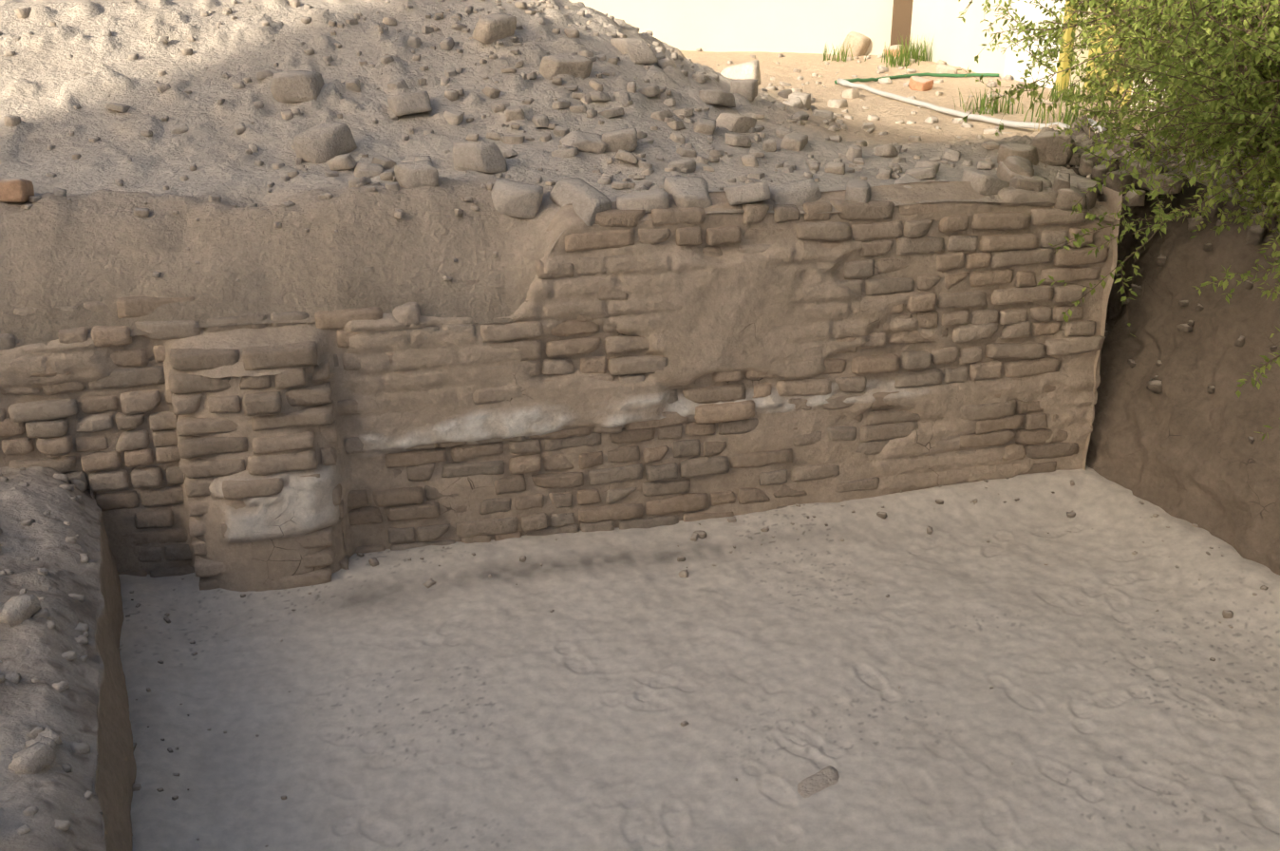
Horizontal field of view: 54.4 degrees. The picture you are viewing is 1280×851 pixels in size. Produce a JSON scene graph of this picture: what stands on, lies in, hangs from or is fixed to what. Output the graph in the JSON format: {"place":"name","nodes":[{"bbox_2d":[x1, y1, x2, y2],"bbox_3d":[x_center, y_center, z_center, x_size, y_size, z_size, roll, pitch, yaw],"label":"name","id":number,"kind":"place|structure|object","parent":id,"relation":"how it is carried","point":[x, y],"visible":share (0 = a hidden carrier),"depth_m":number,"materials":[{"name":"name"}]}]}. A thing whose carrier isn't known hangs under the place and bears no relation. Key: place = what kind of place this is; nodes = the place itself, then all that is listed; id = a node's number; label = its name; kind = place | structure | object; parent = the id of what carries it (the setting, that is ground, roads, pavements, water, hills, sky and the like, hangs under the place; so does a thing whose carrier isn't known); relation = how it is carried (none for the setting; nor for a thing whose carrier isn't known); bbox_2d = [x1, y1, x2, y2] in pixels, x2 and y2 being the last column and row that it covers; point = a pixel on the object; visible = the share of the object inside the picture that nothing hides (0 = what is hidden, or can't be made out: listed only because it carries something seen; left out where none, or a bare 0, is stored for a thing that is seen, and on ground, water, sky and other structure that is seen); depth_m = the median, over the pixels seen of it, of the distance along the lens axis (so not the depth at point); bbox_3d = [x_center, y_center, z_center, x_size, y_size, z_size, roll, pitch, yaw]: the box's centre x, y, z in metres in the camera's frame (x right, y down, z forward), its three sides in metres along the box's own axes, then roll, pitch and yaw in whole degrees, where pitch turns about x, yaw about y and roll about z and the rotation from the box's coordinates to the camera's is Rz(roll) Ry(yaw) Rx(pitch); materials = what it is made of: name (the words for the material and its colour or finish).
{"place":"outdoors","nodes":[
{"label":"outdoors","id":0,"kind":"place"},
{"bbox_2d":[163,323,335,389],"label":"mudbrick buttress top","id":1,"kind":"structure","parent":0,"point":[206,340],"depth_m":6.07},
{"bbox_2d":[0,0,1279,355],"bbox_3d":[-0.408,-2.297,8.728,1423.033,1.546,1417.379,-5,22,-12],"label":"terrain","id":2,"kind":"structure","parent":0,"point":[95,239],"depth_m":7.05,"materials":[{"name":"beige soil"}]},
{"bbox_2d":[0,0,1207,282],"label":"rubble stones","id":3,"kind":"object","parent":2,"relation":"on","point":[334,144],"visible":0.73,"depth_m":7.21,"materials":[{"name":"beige stone"}]},
{"bbox_2d":[569,0,893,55],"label":"compound wall","id":4,"kind":"structure","parent":2,"relation":"on","point":[781,26],"depth_m":14.21,"materials":[{"name":"beige paint"}]},
{"bbox_2d":[834,72,999,83],"bbox_3d":[2.537,-3.276,11.712,1.783,0.061,0.378,-8,23,-20],"label":"garden hose","id":5,"kind":"object","parent":2,"relation":"on","point":[925,74],"visible":0.77,"depth_m":11.88,"materials":[{"name":"green rubber"}]},
{"bbox_2d":[822,33,1116,125],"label":"grass tufts","id":6,"kind":"object","parent":2,"relation":"on","point":[908,55],"visible":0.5,"depth_m":10.19,"materials":[{"name":"green plant"}]},
{"bbox_2d":[845,81,1107,132],"bbox_3d":[2.347,-2.483,9.488,0.040,0.208,3.863,-6,23,-15],"label":"pvc water pipe","id":7,"kind":"object","parent":2,"relation":"on","point":[1012,123],"visible":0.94,"depth_m":9.30,"materials":[{"name":"white plastic"}]},
{"bbox_2d":[836,78,848,86],"bbox_3d":[1.821,-3.076,11.162,0.062,0.054,0.164,-5,22,-12],"label":"hose connector","id":8,"kind":"object","parent":7,"relation":"attached to","point":[841,82],"visible":0.82,"depth_m":11.14,"materials":[{"name":"white plastic"}]},
{"bbox_2d":[909,0,1242,131],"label":"house wall","id":9,"kind":"structure","parent":2,"relation":"on","point":[956,42],"depth_m":12.52,"materials":[{"name":"white paint"}]},
{"bbox_2d":[889,0,913,53],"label":"wooden post","id":10,"kind":"object","parent":9,"relation":"attached to","point":[901,19],"depth_m":13.73,"materials":[{"name":"brown paint"}]},
{"bbox_2d":[957,0,1279,441],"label":"shrub","id":11,"kind":"object","parent":2,"relation":"on","point":[1226,52],"depth_m":5.91,"materials":[{"name":"green plant"}]},
{"bbox_2d":[118,465,1279,850],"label":"dirt floor","id":12,"kind":"structure","parent":0,"point":[464,703],"depth_m":5.61,"materials":[{"name":"beige soil"}]},
{"bbox_2d":[0,465,136,850],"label":"earth bank","id":13,"kind":"structure","parent":12,"relation":"on","point":[90,705],"depth_m":4.62,"materials":[{"name":"brown soil"}]},
{"bbox_2d":[0,466,94,834],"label":"bank clods","id":14,"kind":"object","parent":13,"relation":"on","point":[36,755],"visible":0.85,"depth_m":4.44,"materials":[{"name":"soil"}]},
{"bbox_2d":[0,186,1108,590],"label":"bricks","id":15,"kind":"object","parent":12,"relation":"on","point":[46,427],"visible":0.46,"depth_m":6.64,"materials":[{"name":"brown brick"}]},
{"bbox_2d":[1064,160,1164,238],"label":"recess earth","id":16,"kind":"structure","parent":15,"relation":"attached to","point":[1076,171],"depth_m":7.47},
{"bbox_2d":[0,181,1113,591],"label":"mortar","id":17,"kind":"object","parent":12,"relation":"on","point":[786,305],"visible":0.58,"depth_m":6.61,"materials":[{"name":"brown soil"}]},
{"bbox_2d":[118,477,1268,847],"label":"floor pebbles","id":18,"kind":"object","parent":12,"relation":"on","point":[430,582],"visible":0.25,"depth_m":6.61,"materials":[{"name":"stone"}]},
{"bbox_2d":[797,765,839,797],"bbox_3d":[0.717,1.459,5.004,0.221,0.098,0.109,-14,26,-30],"label":"stone","id":19,"kind":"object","parent":12,"relation":"on","point":[819,781],"visible":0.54,"depth_m":4.99,"materials":[{"name":"beige stone"}]},
{"bbox_2d":[1085,157,1279,575],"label":"earth wall","id":20,"kind":"structure","parent":12,"relation":"on","point":[1180,446],"depth_m":6.97,"materials":[{"name":"brown soil"}]},
{"bbox_2d":[1104,193,1278,444],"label":"stones","id":21,"kind":"object","parent":20,"relation":"attached to","point":[1255,234],"visible":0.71,"depth_m":6.98,"materials":[{"name":"stone"}]},
{"bbox_2d":[1003,0,1065,88],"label":"white wall panel","id":22,"kind":"object","parent":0,"point":[1012,65],"depth_m":11.34,"materials":[{"name":"white paint"}]},
{"bbox_2d":[1055,0,1133,106],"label":"pole","id":23,"kind":"object","parent":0,"point":[1066,37],"depth_m":10.71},
{"bbox_2d":[1082,186,1123,470],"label":"mudbrick wall","id":24,"kind":"structure","parent":0,"point":[1112,198],"depth_m":7.11,"materials":[{"name":"brick"}]},
{"bbox_2d":[1084,0,1128,97],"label":"house door leaf","id":25,"kind":"object","parent":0,"point":[1113,88],"depth_m":10.55,"materials":[{"name":"yellow wood"}]},
{"bbox_2d":[1033,94,1279,232],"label":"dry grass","id":26,"kind":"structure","parent":0,"point":[1146,150],"depth_m":7.65,"materials":[{"name":"plant"}]}
]}

